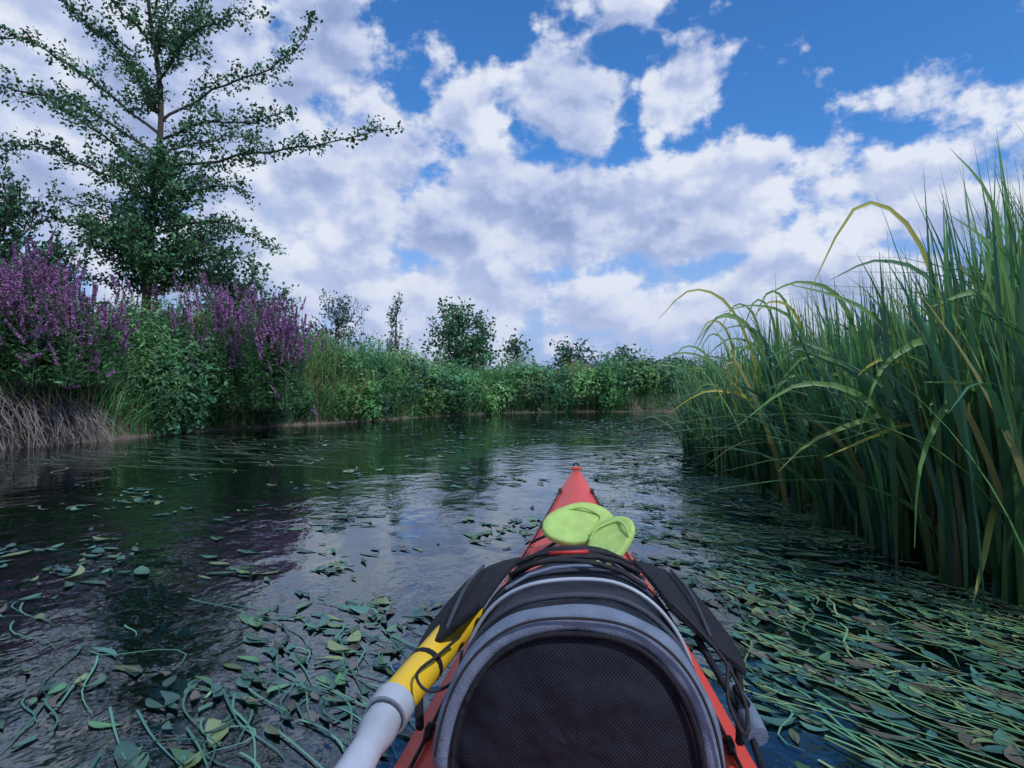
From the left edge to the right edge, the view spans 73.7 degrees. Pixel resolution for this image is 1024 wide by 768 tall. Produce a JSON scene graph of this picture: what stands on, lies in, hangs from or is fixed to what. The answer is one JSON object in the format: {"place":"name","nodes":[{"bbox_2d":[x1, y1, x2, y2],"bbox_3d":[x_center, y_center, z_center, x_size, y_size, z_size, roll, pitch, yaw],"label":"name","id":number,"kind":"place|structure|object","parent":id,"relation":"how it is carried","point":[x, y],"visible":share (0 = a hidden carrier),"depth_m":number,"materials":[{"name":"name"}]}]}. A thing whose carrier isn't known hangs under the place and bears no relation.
{"place":"outdoors","nodes":[
{"label":"outdoors","id":0,"kind":"place"},
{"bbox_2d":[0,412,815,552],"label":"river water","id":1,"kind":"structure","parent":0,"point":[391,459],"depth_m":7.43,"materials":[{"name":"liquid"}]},
{"bbox_2d":[0,463,1023,767],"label":"submerged waterweed","id":2,"kind":"object","parent":1,"relation":"in","point":[218,709],"visible":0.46,"depth_m":2.18,"materials":[{"name":"green plant"}]},
{"bbox_2d":[0,416,1023,767],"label":"floating pondweed","id":3,"kind":"object","parent":1,"relation":"on","point":[338,676],"visible":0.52,"depth_m":2.11,"materials":[{"name":"green plant"}]},
{"bbox_2d":[0,435,1023,767],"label":"surface waterweed","id":4,"kind":"object","parent":1,"relation":"on","point":[828,723],"visible":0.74,"depth_m":1.82,"materials":[{"name":"green plant"}]},
{"bbox_2d":[394,463,756,767],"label":"kayak","id":5,"kind":"object","parent":1,"relation":"on","point":[418,749],"visible":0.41,"depth_m":1.05,"materials":[{"name":"plastic"}]},
{"bbox_2d":[334,607,483,767],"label":"bilge pump","id":6,"kind":"object","parent":5,"relation":"on","point":[396,699],"visible":0.82,"depth_m":0.87,"materials":[{"name":"yellow plastic"}]},
{"bbox_2d":[542,502,634,564],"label":"flip flops","id":7,"kind":"object","parent":5,"relation":"on","point":[584,523],"visible":0.91,"depth_m":1.64,"materials":[{"name":"plastic"}]},
{"bbox_2d":[415,545,768,767],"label":"deck bag","id":8,"kind":"object","parent":5,"relation":"on","point":[572,658],"visible":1,"depth_m":0.83,"materials":[{"name":"fabric"}]},
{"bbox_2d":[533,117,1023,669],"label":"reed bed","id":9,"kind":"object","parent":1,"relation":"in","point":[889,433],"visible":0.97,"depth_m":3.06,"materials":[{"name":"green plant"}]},
{"bbox_2d":[0,358,1023,767],"bbox_3d":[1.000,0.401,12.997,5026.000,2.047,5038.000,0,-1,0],"label":"ground","id":10,"kind":"structure","parent":0,"point":[128,696],"depth_m":4.96,"materials":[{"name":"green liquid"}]},
{"bbox_2d":[0,146,88,286],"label":"elder shrub","id":11,"kind":"object","parent":10,"relation":"on","point":[5,222],"visible":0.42,"depth_m":13.73,"materials":[{"name":"green plant"}]},
{"bbox_2d":[0,231,113,321],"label":"elder shrub","id":12,"kind":"object","parent":10,"relation":"on","point":[57,254],"visible":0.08,"depth_m":12.16,"materials":[{"name":"green plant"}]},
{"bbox_2d":[0,385,127,450],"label":"bank roots","id":13,"kind":"object","parent":10,"relation":"on","point":[80,419],"visible":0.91,"depth_m":9.34,"materials":[{"name":"brown plant"}]},
{"bbox_2d":[0,233,140,388],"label":"purple loosestrife","id":14,"kind":"object","parent":10,"relation":"on","point":[21,294],"visible":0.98,"depth_m":9.26,"materials":[{"name":"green plant"}]},
{"bbox_2d":[78,274,199,365],"bbox_3d":[-7.184,-1.063,12.876,2.373,1.776,2.077,0,-1,0],"label":"purple loosestrife","id":15,"kind":"object","parent":10,"relation":"on","point":[128,286],"visible":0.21,"depth_m":12.53,"materials":[{"name":"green plant"}]},
{"bbox_2d":[0,0,403,314],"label":"poplar tree","id":16,"kind":"object","parent":10,"relation":"on","point":[135,228],"visible":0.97,"depth_m":13.62,"materials":[{"name":"green plant"}]},
{"bbox_2d":[180,254,300,324],"bbox_3d":[-6.161,-1.622,15.582,2.595,2.634,2.675,0,-1,0],"label":"elder shrub","id":17,"kind":"object","parent":10,"relation":"on","point":[241,287],"visible":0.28,"depth_m":15.28,"materials":[{"name":"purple plant"}]},
{"bbox_2d":[171,272,324,414],"bbox_3d":[-4.868,-0.769,12.598,2.893,2.727,2.436,0,-1,0],"label":"purple loosestrife","id":18,"kind":"object","parent":10,"relation":"on","point":[270,359],"visible":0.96,"depth_m":12.39,"materials":[{"name":"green plant"}]},
{"bbox_2d":[248,294,299,327],"bbox_3d":[-8.732,-1.405,24.045,3.161,3.415,3.348,0,-1,0],"label":"hawthorn shrub","id":19,"kind":"object","parent":10,"relation":"on","point":[298,316],"visible":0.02,"depth_m":24.50,"materials":[{"name":"green plant"}]},
{"bbox_2d":[298,288,371,352],"bbox_3d":[-5.310,-1.434,20.358,2.299,2.906,2.203,0,-1,0],"label":"willow shrub","id":20,"kind":"object","parent":10,"relation":"on","point":[344,319],"visible":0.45,"depth_m":20.35,"materials":[{"name":"green plant"}]},
{"bbox_2d":[0,278,729,444],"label":"bank grass","id":21,"kind":"structure","parent":10,"relation":"on","point":[96,396],"depth_m":15.70,"materials":[{"name":"green plant"}]},
{"bbox_2d":[0,288,731,435],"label":"bank shrubbery","id":22,"kind":"object","parent":10,"relation":"on","point":[179,392],"visible":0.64,"depth_m":17.81,"materials":[{"name":"green plant"}]},
{"bbox_2d":[384,290,411,356],"bbox_3d":[-3.533,-1.407,20.447,0.885,2.919,0.985,0,-1,26],"label":"birch sapling","id":23,"kind":"object","parent":10,"relation":"on","point":[393,318],"visible":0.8,"depth_m":20.50,"materials":[{"name":"green plant"}]},
{"bbox_2d":[419,296,500,372],"bbox_3d":[-2.271,-1.817,30.038,3.556,4.229,3.710,0,-1,0],"label":"alder tree","id":24,"kind":"object","parent":10,"relation":"on","point":[469,348],"visible":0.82,"depth_m":29.57,"materials":[{"name":"green plant"}]},
{"bbox_2d":[495,325,535,368],"bbox_3d":[0.193,-1.319,34.107,2.519,3.306,2.473,-1,-1,44],"label":"hawthorn shrub","id":25,"kind":"object","parent":10,"relation":"on","point":[514,349],"visible":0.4,"depth_m":33.79,"materials":[{"name":"green plant"}]},
{"bbox_2d":[545,336,594,372],"bbox_3d":[3.006,-1.058,34.850,2.639,2.785,2.678,0,-1,-24],"label":"hawthorn shrub","id":26,"kind":"object","parent":10,"relation":"on","point":[562,349],"visible":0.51,"depth_m":34.80,"materials":[{"name":"green plant"}]},
{"bbox_2d":[488,339,726,377],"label":"distant trees","id":27,"kind":"object","parent":10,"relation":"on","point":[590,358],"depth_m":98.08,"materials":[{"name":"green plant"}]},
{"bbox_2d":[601,343,645,364],"bbox_3d":[5.777,-0.944,35.992,2.433,2.724,2.707,0,-1,0],"label":"hawthorn shrub","id":28,"kind":"object","parent":10,"relation":"on","point":[624,350],"visible":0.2,"depth_m":35.93,"materials":[{"name":"green plant"}]},
{"bbox_2d":[656,352,687,367],"bbox_3d":[8.782,-0.712,38.012,2.116,2.154,2.334,0,-1,34],"label":"hawthorn shrub","id":29,"kind":"object","parent":10,"relation":"on","point":[680,361],"visible":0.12,"depth_m":37.87,"materials":[{"name":"green plant"}]},
{"bbox_2d":[0,0,1023,368],"label":"sky","id":30,"kind":"structure","parent":0,"point":[574,169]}
]}

